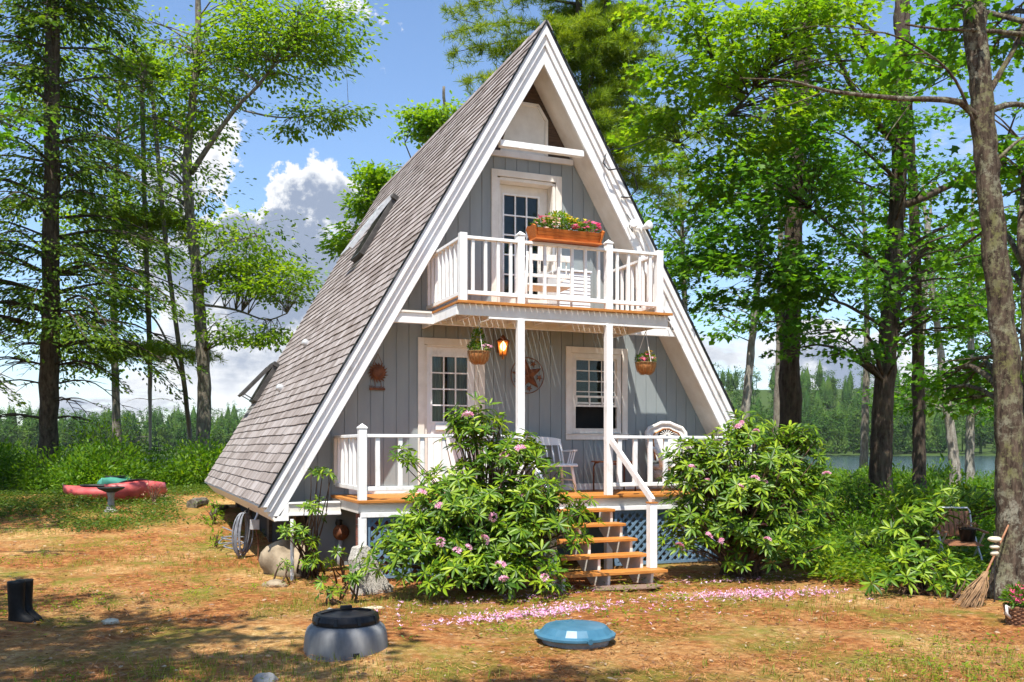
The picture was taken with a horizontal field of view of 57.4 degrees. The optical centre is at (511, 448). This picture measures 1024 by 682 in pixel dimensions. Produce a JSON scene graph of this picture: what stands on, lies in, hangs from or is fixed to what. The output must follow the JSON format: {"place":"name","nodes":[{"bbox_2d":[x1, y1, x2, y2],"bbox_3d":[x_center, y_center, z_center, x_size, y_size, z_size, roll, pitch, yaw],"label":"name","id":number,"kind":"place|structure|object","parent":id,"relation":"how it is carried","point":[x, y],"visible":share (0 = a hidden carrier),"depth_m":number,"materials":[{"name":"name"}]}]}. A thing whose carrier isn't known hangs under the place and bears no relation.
{"place":"outdoors","nodes":[
{"label":"outdoors","id":0,"kind":"place"},
{"bbox_2d":[0,388,1023,681],"bbox_3d":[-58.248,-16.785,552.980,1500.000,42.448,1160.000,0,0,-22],"label":"ground","id":1,"kind":"structure","parent":0,"point":[424,644],"depth_m":9.82,"materials":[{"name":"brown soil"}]},
{"bbox_2d":[0,436,35,487],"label":"leafy shrub","id":2,"kind":"object","parent":1,"relation":"on","point":[7,467],"visible":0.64,"depth_m":29.18,"materials":[{"name":"green plant"}]},
{"bbox_2d":[0,306,38,407],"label":"hemlock tree","id":3,"kind":"object","parent":1,"relation":"on","point":[22,354],"visible":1,"depth_m":26.16,"materials":[{"name":"green plant"}]},
{"bbox_2d":[7,580,35,622],"bbox_3d":[-5.167,1.627,9.843,0.316,0.452,0.171,0,0,8],"label":"rubber boot","id":4,"kind":"object","parent":1,"relation":"on","point":[17,612],"visible":0.92,"depth_m":9.79,"materials":[{"name":"black rubber"}]},
{"bbox_2d":[16,578,43,620],"bbox_3d":[-5.147,1.627,9.965,0.316,0.452,0.171,0,0,8],"label":"rubber boot","id":5,"kind":"object","parent":1,"relation":"on","point":[32,612],"visible":0.53,"depth_m":9.93,"materials":[{"name":"black rubber"}]},
{"bbox_2d":[0,86,68,150],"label":"maple tree","id":6,"kind":"object","parent":1,"relation":"on","point":[12,97],"visible":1,"depth_m":19.55,"materials":[{"name":"green plant"}]},
{"bbox_2d":[0,443,80,491],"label":"leafy shrub","id":7,"kind":"object","parent":1,"relation":"on","point":[47,460],"visible":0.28,"depth_m":27.78,"materials":[{"name":"green plant"}]},
{"bbox_2d":[16,463,67,493],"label":"leafy shrub","id":8,"kind":"object","parent":1,"relation":"on","point":[38,479],"visible":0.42,"depth_m":26.74,"materials":[{"name":"green plant"}]},
{"bbox_2d":[63,484,107,499],"bbox_3d":[-10.589,1.130,23.920,1.900,0.404,0.739,0,0,6],"label":"kayak","id":9,"kind":"object","parent":1,"relation":"on","point":[86,489],"visible":0.56,"depth_m":23.66,"materials":[{"name":"red plastic"}]},
{"bbox_2d":[28,442,152,492],"bbox_3d":[-11.886,0.606,26.499,3.085,1.589,2.746,0,0,-3],"label":"leafy shrub","id":10,"kind":"object","parent":1,"relation":"on","point":[82,466],"visible":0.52,"depth_m":26.01,"materials":[{"name":"green plant"}]},
{"bbox_2d":[41,435,149,490],"bbox_3d":[-11.890,0.484,26.640,2.865,1.744,3.121,0,0,16],"label":"leafy shrub","id":11,"kind":"object","parent":1,"relation":"on","point":[111,458],"visible":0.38,"depth_m":26.44,"materials":[{"name":"green plant"}]},
{"bbox_2d":[71,461,120,484],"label":"leafy shrub","id":12,"kind":"object","parent":1,"relation":"on","point":[94,477],"visible":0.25,"depth_m":25.84,"materials":[{"name":"green plant"}]},
{"bbox_2d":[51,402,144,477],"bbox_3d":[-12.755,-0.024,28.944,2.853,2.759,2.813,0,0,-22],"label":"leafy shrub","id":13,"kind":"object","parent":1,"relation":"on","point":[100,435],"visible":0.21,"depth_m":28.91,"materials":[{"name":"green plant"}]},
{"bbox_2d":[0,0,209,483],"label":"hemlock tree","id":14,"kind":"object","parent":1,"relation":"on","point":[49,306],"visible":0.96,"depth_m":29.16,"materials":[{"name":"green plant"}]},
{"bbox_2d":[5,23,212,451],"bbox_3d":[-16.230,-8.265,37.338,5.937,17.576,7.160,0,0,34],"label":"oak tree","id":15,"kind":"object","parent":1,"relation":"on","point":[116,414],"visible":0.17,"depth_m":37.61,"materials":[{"name":"green plant"}]},
{"bbox_2d":[97,487,124,512],"bbox_3d":[-9.115,1.170,21.239,0.600,0.580,0.600,0,0,-22],"label":"bird bath","id":16,"kind":"object","parent":1,"relation":"on","point":[110,491],"visible":0.92,"depth_m":21.16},
{"bbox_2d":[97,475,129,483],"bbox_3d":[-10.940,1.021,25.800,0.719,0.542,2.600,0,0,-7],"label":"kayak","id":17,"kind":"object","parent":1,"relation":"on","point":[110,479],"visible":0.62,"depth_m":25.06,"materials":[{"name":"green plastic"}]},
{"bbox_2d":[59,434,169,486],"bbox_3d":[-11.457,0.456,27.333,2.964,1.804,3.228,0,0,37],"label":"leafy shrub","id":18,"kind":"object","parent":1,"relation":"on","point":[121,456],"visible":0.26,"depth_m":27.16,"materials":[{"name":"green plant"}]},
{"bbox_2d":[0,483,263,537],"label":"grass","id":19,"kind":"structure","parent":1,"relation":"on","point":[40,501],"depth_m":21.24,"materials":[{"name":"green plant"}]},
{"bbox_2d":[104,479,166,501],"bbox_3d":[-9.568,1.111,23.884,0.849,0.522,1.700,-30,-17,32],"label":"kayak","id":20,"kind":"object","parent":1,"relation":"on","point":[132,488],"visible":0.76,"depth_m":23.55,"materials":[{"name":"red plastic"}]},
{"bbox_2d":[126,439,179,469],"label":"leafy shrub","id":21,"kind":"object","parent":1,"relation":"on","point":[151,454],"visible":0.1,"depth_m":35.08,"materials":[{"name":"green plant"}]},
{"bbox_2d":[80,50,227,459],"bbox_3d":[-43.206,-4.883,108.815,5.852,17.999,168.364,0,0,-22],"label":"pine tree","id":22,"kind":"object","parent":1,"relation":"on","point":[169,213],"visible":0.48,"depth_m":32.94,"materials":[{"name":"green plant"}]},
{"bbox_2d":[144,460,206,487],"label":"leafy shrub","id":23,"kind":"object","parent":1,"relation":"on","point":[174,475],"visible":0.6,"depth_m":29.23,"materials":[{"name":"green plant"}]},
{"bbox_2d":[148,430,223,488],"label":"leafy shrub","id":24,"kind":"object","parent":1,"relation":"on","point":[188,448],"visible":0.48,"depth_m":29.69,"materials":[{"name":"green plant"}]},
{"bbox_2d":[157,439,224,489],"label":"leafy shrub","id":25,"kind":"object","parent":1,"relation":"on","point":[206,455],"visible":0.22,"depth_m":29.99,"materials":[{"name":"green plant"}]},
{"bbox_2d":[186,497,208,507],"bbox_3d":[-7.650,1.345,22.793,0.267,0.294,0.824,0,0,5],"label":"rock","id":26,"kind":"object","parent":1,"relation":"on","point":[205,501],"visible":0.79,"depth_m":22.47,"materials":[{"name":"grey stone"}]},
{"bbox_2d":[199,499,225,524],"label":"green sprig","id":27,"kind":"object","parent":1,"relation":"on","point":[213,515],"visible":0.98,"depth_m":19.63,"materials":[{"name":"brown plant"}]},
{"bbox_2d":[62,0,389,464],"bbox_3d":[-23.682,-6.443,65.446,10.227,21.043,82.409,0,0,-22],"label":"oak tree","id":28,"kind":"object","parent":1,"relation":"on","point":[299,39],"visible":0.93,"depth_m":31.43,"materials":[{"name":"green plant"}]},
{"bbox_2d":[252,672,278,681],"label":"stone","id":29,"kind":"object","parent":1,"relation":"on","point":[264,676],"visible":0.99,"depth_m":7.29,"materials":[{"name":"grey stone"}]},
{"bbox_2d":[261,579,287,587],"bbox_3d":[-3.187,1.816,12.562,0.345,0.118,0.240,0,0,-22],"label":"stone","id":30,"kind":"object","parent":1,"relation":"on","point":[273,582],"visible":0.74,"depth_m":12.49,"materials":[{"name":"beige stone"}]},
{"bbox_2d":[273,558,294,583],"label":"rhododendron sapling","id":31,"kind":"object","parent":1,"relation":"on","point":[286,567],"visible":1,"depth_m":12.71,"materials":[{"name":"green plant"}]},
{"bbox_2d":[259,539,314,577],"bbox_3d":[-3.276,1.601,13.659,0.826,0.596,0.751,0,0,-22],"label":"boulder","id":32,"kind":"object","parent":1,"relation":"on","point":[272,555],"visible":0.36,"depth_m":13.46,"materials":[{"name":"beige stone"}]},
{"bbox_2d":[290,519,293,579],"bbox_3d":[-3.073,1.466,13.061,0.052,0.950,0.052,0,0,-22],"label":"standpipe","id":33,"kind":"object","parent":1,"relation":"on","point":[292,558],"visible":0.66,"depth_m":13.04,"materials":[{"name":"white metal"}]},
{"bbox_2d":[275,466,337,578],"bbox_3d":[-2.896,1.047,13.063,0.846,1.611,0.985,0,0,-22],"label":"rhododendron sapling","id":34,"kind":"object","parent":1,"relation":"on","point":[309,561],"visible":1,"depth_m":12.94,"materials":[{"name":"green plant"}]},
{"bbox_2d":[313,574,345,605],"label":"rhododendron sapling","id":35,"kind":"object","parent":1,"relation":"on","point":[318,583],"visible":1,"depth_m":10.93,"materials":[{"name":"green plant"}]},
{"bbox_2d":[323,544,346,583],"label":"rhododendron sapling","id":36,"kind":"object","parent":1,"relation":"on","point":[337,548],"visible":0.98,"depth_m":12.00,"materials":[{"name":"green plant"}]},
{"bbox_2d":[303,605,387,661],"bbox_3d":[-1.512,1.670,8.519,0.770,0.480,0.773,0,0,-22],"label":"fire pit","id":37,"kind":"object","parent":1,"relation":"on","point":[346,632],"visible":0.96,"depth_m":8.24,"materials":[{"name":"grey plastic"}]},
{"bbox_2d":[339,563,365,600],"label":"rhododendron sapling","id":38,"kind":"object","parent":1,"relation":"on","point":[355,577],"visible":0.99,"depth_m":11.06,"materials":[{"name":"green plant"}]},
{"bbox_2d":[348,545,393,595],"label":"granite block","id":39,"kind":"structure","parent":1,"relation":"on","point":[372,585],"depth_m":11.94,"materials":[{"name":"grey stone"}]},
{"bbox_2d":[313,86,467,262],"bbox_3d":[-4.036,-6.254,35.590,7.044,15.381,4.762,0,0,1],"label":"maple tree","id":40,"kind":"object","parent":1,"relation":"on","point":[429,123],"visible":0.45,"depth_m":35.16,"materials":[{"name":"green plant"}]},
{"bbox_2d":[351,391,604,598],"bbox_3d":[-0.409,0.553,11.872,3.178,2.603,2.239,0,0,-22],"label":"rhododendron bush","id":41,"kind":"object","parent":1,"relation":"on","point":[486,538],"visible":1,"depth_m":11.54,"materials":[{"name":"green plant"}]},
{"bbox_2d":[204,19,759,590],"bbox_3d":[-0.934,-2.345,18.463,8.926,8.967,12.960,0,0,-22],"label":"frame cabin","id":42,"kind":"object","parent":1,"relation":"on","point":[428,271],"visible":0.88,"depth_m":15.16,"materials":[{"name":"grey wood"}]},
{"bbox_2d":[218,507,253,558],"bbox_3d":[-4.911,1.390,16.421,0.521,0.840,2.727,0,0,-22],"label":"hose coil","id":43,"kind":"object","parent":42,"relation":"hanging from","point":[246,542],"visible":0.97,"depth_m":15.29,"materials":[{"name":"grey rubber"}]},
{"bbox_2d":[250,513,259,560],"bbox_3d":[-4.087,1.459,14.952,0.199,0.968,0.100,0,0,-22],"label":"outlet box","id":44,"kind":"object","parent":42,"relation":"attached to","point":[255,523],"visible":0.86,"depth_m":14.91,"materials":[{"name":"grey metal"}]},
{"bbox_2d":[367,354,387,389],"bbox_3d":[-2.082,-1.191,14.528,0.338,0.570,0.044,0,0,-22],"label":"sun plaque","id":45,"kind":"object","parent":42,"relation":"attached to","point":[377,372],"visible":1,"depth_m":14.52,"materials":[{"name":"metal"}]},
{"bbox_2d":[427,347,473,485],"bbox_3d":[-0.982,-0.466,15.054,0.810,2.310,0.090,0,0,-22],"label":"door","id":46,"kind":"structure","parent":42,"relation":"in","point":[434,451],"depth_m":15.00,"materials":[{"name":"white paint"}]},
{"bbox_2d":[467,318,491,364],"bbox_3d":[-0.479,-1.552,13.587,0.386,0.672,0.389,0,0,-22],"label":"hanging basket","id":47,"kind":"object","parent":42,"relation":"hanging from","point":[479,356],"visible":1,"depth_m":13.51,"materials":[{"name":"brown wicker"}]},
{"bbox_2d":[500,184,546,304],"bbox_3d":[0.168,-3.266,15.714,0.950,2.290,0.122,0,0,-22],"label":"balcony door","id":48,"kind":"structure","parent":42,"relation":"in","point":[507,190],"depth_m":15.70,"materials":[{"name":"beige paint"}]},
{"bbox_2d":[511,357,543,393],"bbox_3d":[0.265,-1.211,15.486,0.604,0.604,0.051,0,0,-22],"label":"barn star","id":49,"kind":"object","parent":42,"relation":"attached to","point":[530,374],"visible":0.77,"depth_m":15.51,"materials":[{"name":"metal"}]},
{"bbox_2d":[504,436,577,491],"bbox_3d":[0.455,0.255,15.082,1.131,0.913,0.631,0,0,-22],"label":"spindle bench","id":50,"kind":"object","parent":42,"relation":"on","point":[551,441],"visible":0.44,"depth_m":15.39,"materials":[{"name":"white paint"}]},
{"bbox_2d":[515,251,572,306],"bbox_3d":[0.503,-2.556,14.699,0.800,0.933,0.576,0,0,-18],"label":"balcony chair","id":51,"kind":"object","parent":42,"relation":"on","point":[537,287],"visible":0.62,"depth_m":14.48,"materials":[{"name":"white paint"}]},
{"bbox_2d":[526,209,604,246],"bbox_3d":[0.803,-3.279,13.852,1.189,0.490,0.431,0,0,-22],"label":"flower box","id":52,"kind":"object","parent":42,"relation":"on","point":[548,232],"visible":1,"depth_m":13.76,"materials":[{"name":"orange wood"}]},
{"bbox_2d":[547,269,591,307],"bbox_3d":[0.945,-2.518,15.521,0.640,0.815,0.450,0,0,-22],"label":"balcony chair","id":53,"kind":"object","parent":42,"relation":"on","point":[578,283],"visible":0.39,"depth_m":15.36,"materials":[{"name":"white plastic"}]},
{"bbox_2d":[572,353,620,433],"bbox_3d":[1.393,-0.938,16.173,0.965,1.365,0.305,0,0,-22],"label":"window","id":54,"kind":"structure","parent":42,"relation":"in","point":[587,369],"depth_m":16.21,"materials":[{"name":"beige paint"}]},
{"bbox_2d":[591,461,635,490],"bbox_3d":[1.711,0.459,15.603,0.660,0.500,0.440,0,0,-22],"label":"porch table","id":55,"kind":"object","parent":42,"relation":"on","point":[614,462],"visible":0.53,"depth_m":15.66,"materials":[{"name":"wood"}]},
{"bbox_2d":[635,328,657,374],"bbox_3d":[2.087,-1.512,14.598,0.380,0.730,0.370,0,0,30],"label":"hanging basket","id":56,"kind":"object","parent":42,"relation":"hanging from","point":[644,366],"visible":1,"depth_m":14.52,"materials":[{"name":"brown wicker"}]},
{"bbox_2d":[603,69,711,231],"bbox_3d":[3.560,-6.716,19.532,0.503,6.286,9.520,0,0,23],"label":"service cable","id":57,"kind":"object","parent":42,"relation":"attached to","point":[627,170],"visible":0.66,"depth_m":15.40,"materials":[{"name":"black plastic"}]},
{"bbox_2d":[645,421,700,490],"bbox_3d":[2.737,0.120,15.884,0.881,1.182,0.720,0,0,-14],"label":"wicker chair","id":58,"kind":"object","parent":42,"relation":"on","point":[665,428],"visible":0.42,"depth_m":16.11,"materials":[{"name":"white wicker"}]},
{"bbox_2d":[0,360,1021,453],"bbox_3d":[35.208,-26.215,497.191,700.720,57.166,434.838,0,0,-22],"label":"woods","id":59,"kind":"object","parent":1,"relation":"on","point":[844,424],"visible":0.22,"depth_m":363.18,"materials":[{"name":"green plant"}]},
{"bbox_2d":[0,507,1023,681],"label":"fallen needles","id":60,"kind":"object","parent":1,"relation":"on","point":[487,607],"visible":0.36,"depth_m":9.28,"materials":[{"name":"brown plant"}]},
{"bbox_2d":[0,516,1023,681],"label":"dead leaves","id":61,"kind":"object","parent":1,"relation":"on","point":[554,670],"visible":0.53,"depth_m":9.48,"materials":[{"name":"brown plant"}]},
{"bbox_2d":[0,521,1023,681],"bbox_3d":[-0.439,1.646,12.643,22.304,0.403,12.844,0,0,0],"label":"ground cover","id":62,"kind":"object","parent":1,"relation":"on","point":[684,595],"visible":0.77,"depth_m":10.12,"materials":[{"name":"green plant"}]},
{"bbox_2d":[438,0,708,214],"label":"white pine","id":63,"kind":"object","parent":1,"relation":"on","point":[565,32],"visible":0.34,"depth_m":30.93,"materials":[{"name":"green plant"}]},
{"bbox_2d":[534,619,615,649],"bbox_3d":[0.606,1.772,8.822,0.772,0.254,0.764,0,0,-34],"label":"sled","id":64,"kind":"object","parent":1,"relation":"on","point":[577,634],"visible":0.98,"depth_m":8.58,"materials":[{"name":"blue plastic"}]},
{"bbox_2d":[567,0,649,182],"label":"white pine","id":65,"kind":"object","parent":1,"relation":"on","point":[592,65],"visible":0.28,"depth_m":30.42,"materials":[{"name":"green plant"}]},
{"bbox_2d":[375,573,872,629],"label":"fallen petals","id":66,"kind":"object","parent":1,"relation":"on","point":[544,611],"visible":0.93,"depth_m":10.93,"materials":[{"name":"pink plant"}]},
{"bbox_2d":[590,584,662,590],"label":"stone step slab","id":67,"kind":"structure","parent":1,"relation":"on","point":[629,587],"depth_m":12.16,"materials":[{"name":"beige stone"}]},
{"bbox_2d":[631,153,748,309],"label":"maple tree","id":68,"kind":"object","parent":1,"relation":"on","point":[682,231],"visible":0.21,"depth_m":41.82,"materials":[{"name":"green plant"}]},
{"bbox_2d":[657,409,840,579],"bbox_3d":[3.377,0.631,13.436,2.456,2.449,2.433,0,0,23],"label":"rhododendron bush","id":69,"kind":"object","parent":1,"relation":"on","point":[746,523],"visible":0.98,"depth_m":13.03,"materials":[{"name":"green plant"}]},
{"bbox_2d":[685,141,838,420],"bbox_3d":[7.131,-3.829,26.815,4.351,11.247,4.555,0,0,-8],"label":"young maple","id":70,"kind":"object","parent":1,"relation":"on","point":[753,317],"visible":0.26,"depth_m":26.90,"materials":[{"name":"green plant"}]},
{"bbox_2d":[690,29,872,453],"bbox_3d":[11.353,-7.691,39.602,8.208,20.421,6.974,0,0,-22],"label":"maple tree","id":71,"kind":"object","parent":1,"relation":"on","point":[776,408],"visible":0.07,"depth_m":39.90,"materials":[{"name":"green plant"}]},
{"bbox_2d":[606,0,963,498],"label":"maple tree","id":72,"kind":"object","parent":1,"relation":"on","point":[718,86],"visible":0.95,"depth_m":16.93,"materials":[{"name":"green plant"}]},
{"bbox_2d":[730,0,849,521],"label":"pine tree","id":73,"kind":"object","parent":1,"relation":"on","point":[790,392],"visible":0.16,"depth_m":19.84,"materials":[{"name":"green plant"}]},
{"bbox_2d":[644,0,1023,526],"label":"maple tree","id":74,"kind":"object","parent":1,"relation":"on","point":[788,281],"visible":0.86,"depth_m":17.57,"materials":[{"name":"green plant"}]},
{"bbox_2d":[696,492,994,589],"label":"undergrowth","id":75,"kind":"object","parent":1,"relation":"on","point":[875,557],"visible":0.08,"depth_m":14.12,"materials":[{"name":"green plant"}]},
{"bbox_2d":[834,465,868,492],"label":"leafy shrub","id":76,"kind":"object","parent":1,"relation":"on","point":[862,469],"visible":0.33,"depth_m":33.19,"materials":[{"name":"green plant"}]},
{"bbox_2d":[819,507,890,541],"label":"leafy shrub","id":77,"kind":"object","parent":1,"relation":"on","point":[847,520],"visible":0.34,"depth_m":17.01,"materials":[{"name":"green plant"}]},
{"bbox_2d":[831,471,881,510],"bbox_3d":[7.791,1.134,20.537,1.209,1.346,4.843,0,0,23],"label":"rhododendron sapling","id":78,"kind":"object","parent":1,"relation":"on","point":[847,491],"visible":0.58,"depth_m":18.82,"materials":[{"name":"green plant"}]},
{"bbox_2d":[816,480,909,531],"bbox_3d":[7.189,1.228,19.023,1.986,1.359,1.920,0,0,34],"label":"leafy shrub","id":79,"kind":"object","parent":1,"relation":"on","point":[853,501],"visible":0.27,"depth_m":18.91,"materials":[{"name":"green plant"}]},
{"bbox_2d":[843,522,900,558],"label":"rhododendron sapling","id":80,"kind":"object","parent":1,"relation":"on","point":[864,534],"visible":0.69,"depth_m":14.38,"materials":[{"name":"green plant"}]},
{"bbox_2d":[802,143,948,471],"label":"maple tree","id":81,"kind":"object","parent":1,"relation":"on","point":[864,442],"visible":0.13,"depth_m":43.95,"materials":[{"name":"green plant"}]},
{"bbox_2d":[740,0,1023,601],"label":"maple tree","id":82,"kind":"object","parent":1,"relation":"on","point":[989,152],"visible":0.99,"depth_m":11.21,"materials":[{"name":"green plant"}]},
{"bbox_2d":[831,465,949,539],"bbox_3d":[7.321,1.113,17.888,2.297,1.626,2.377,0,0,5],"label":"leafy shrub","id":83,"kind":"object","parent":1,"relation":"on","point":[877,502],"visible":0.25,"depth_m":17.87,"materials":[{"name":"green plant"}]},
{"bbox_2d":[846,469,940,512],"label":"leafy shrub","id":84,"kind":"object","parent":1,"relation":"on","point":[935,484],"visible":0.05,"depth_m":20.47,"materials":[{"name":"green plant"}]},
{"bbox_2d":[870,481,941,523],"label":"leafy shrub","id":85,"kind":"object","parent":1,"relation":"on","point":[911,490],"visible":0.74,"depth_m":16.93,"materials":[{"name":"green plant"}]},
{"bbox_2d":[858,541,961,597],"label":"rhododendron sapling","id":86,"kind":"object","parent":1,"relation":"on","point":[920,572],"visible":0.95,"depth_m":11.62,"materials":[{"name":"green plant"}]},
{"bbox_2d":[839,183,985,425],"bbox_3d":[16.950,-4.436,39.874,5.793,13.894,5.899,0,0,-22],"label":"young maple","id":87,"kind":"object","parent":1,"relation":"on","point":[896,407],"visible":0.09,"depth_m":39.94,"materials":[{"name":"green plant"}]},
{"bbox_2d":[879,494,961,563],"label":"rhododendron sapling","id":88,"kind":"object","parent":1,"relation":"on","point":[928,517],"visible":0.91,"depth_m":13.03,"materials":[{"name":"green plant"}]},
{"bbox_2d":[860,182,991,484],"bbox_3d":[15.051,-3.962,34.016,5.226,11.431,4.777,0,0,-22],"label":"young maple","id":89,"kind":"object","parent":1,"relation":"on","point":[952,447],"visible":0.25,"depth_m":33.90,"materials":[{"name":"green plant"}]},
{"bbox_2d":[893,453,972,501],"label":"leafy shrub","id":90,"kind":"object","parent":1,"relation":"on","point":[935,475],"visible":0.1,"depth_m":23.06,"materials":[{"name":"green plant"}]},
{"bbox_2d":[906,482,995,546],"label":"rhododendron sapling","id":91,"kind":"object","parent":1,"relation":"on","point":[973,500],"visible":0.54,"depth_m":14.70,"materials":[{"name":"green plant"}]},
{"bbox_2d":[911,502,995,548],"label":"leafy shrub","id":92,"kind":"object","parent":1,"relation":"on","point":[984,521],"visible":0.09,"depth_m":16.66,"materials":[{"name":"green plant"}]},
{"bbox_2d":[932,560,977,600],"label":"rhododendron sapling","id":93,"kind":"object","parent":1,"relation":"on","point":[962,581],"visible":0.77,"depth_m":11.42,"materials":[{"name":"green plant"}]},
{"bbox_2d":[895,0,1023,420],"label":"maple tree","id":94,"kind":"object","parent":1,"relation":"on","point":[974,367],"visible":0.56,"depth_m":14.39,"materials":[{"name":"green plant"}]},
{"bbox_2d":[932,507,988,566],"bbox_3d":[6.734,1.374,14.060,0.635,0.952,0.660,0,0,6],"label":"lawn chair","id":95,"kind":"object","parent":1,"relation":"on","point":[945,533],"visible":0.62,"depth_m":14.24,"materials":[{"name":"metal"}]},
{"bbox_2d":[956,520,978,540],"bbox_3d":[6.853,1.227,14.043,0.317,0.328,0.337,0,0,-22],"label":"flower pot","id":96,"kind":"object","parent":95,"relation":"on","point":[967,533],"visible":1,"depth_m":13.97,"materials":[{"name":"black plastic"}]},
{"bbox_2d":[904,189,1021,484],"bbox_3d":[17.966,-4.346,35.951,5.652,12.456,5.195,0,0,-22],"label":"young maple","id":97,"kind":"object","parent":1,"relation":"on","point":[970,446],"visible":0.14,"depth_m":35.89,"materials":[{"name":"green plant"}]},
{"bbox_2d":[939,472,995,532],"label":"leafy shrub","id":98,"kind":"object","parent":1,"relation":"on","point":[974,483],"visible":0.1,"depth_m":19.14,"materials":[{"name":"green plant"}]},
{"bbox_2d":[923,207,1021,426],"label":"maple tree","id":99,"kind":"object","parent":1,"relation":"on","point":[987,341],"visible":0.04,"depth_m":41.72,"materials":[{"name":"green plant"}]},
{"bbox_2d":[952,477,995,533],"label":"leafy shrub","id":100,"kind":"object","parent":1,"relation":"on","point":[986,525],"visible":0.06,"depth_m":18.53,"materials":[{"name":"green plant"}]},
{"bbox_2d":[953,525,1008,607],"bbox_3d":[5.540,1.352,10.988,1.002,0.998,0.264,0,0,-38],"label":"twig broom","id":101,"kind":"object","parent":1,"relation":"on","point":[975,590],"visible":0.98,"depth_m":10.84,"materials":[{"name":"wood"}]},
{"bbox_2d":[987,531,1001,601],"bbox_3d":[5.709,1.462,11.059,0.168,0.960,0.136,0,0,-22],"label":"stone stake","id":102,"kind":"object","parent":1,"relation":"on","point":[994,539],"visible":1,"depth_m":11.03,"materials":[{"name":"white stone"}]},
{"bbox_2d":[998,581,1023,626],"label":"flower basket","id":103,"kind":"object","parent":1,"relation":"on","point":[1013,610],"visible":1,"depth_m":9.58,"materials":[{"name":"brown wicker"}]},
{"bbox_2d":[0,0,1023,428],"label":"sky","id":104,"kind":"structure","parent":0,"point":[295,179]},
{"bbox_2d":[61,456,995,482],"bbox_3d":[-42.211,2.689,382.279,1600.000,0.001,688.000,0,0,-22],"label":"lake","id":105,"kind":"structure","parent":0,"point":[982,463],"depth_m":177.14,"materials":[{"name":"blue liquid"}]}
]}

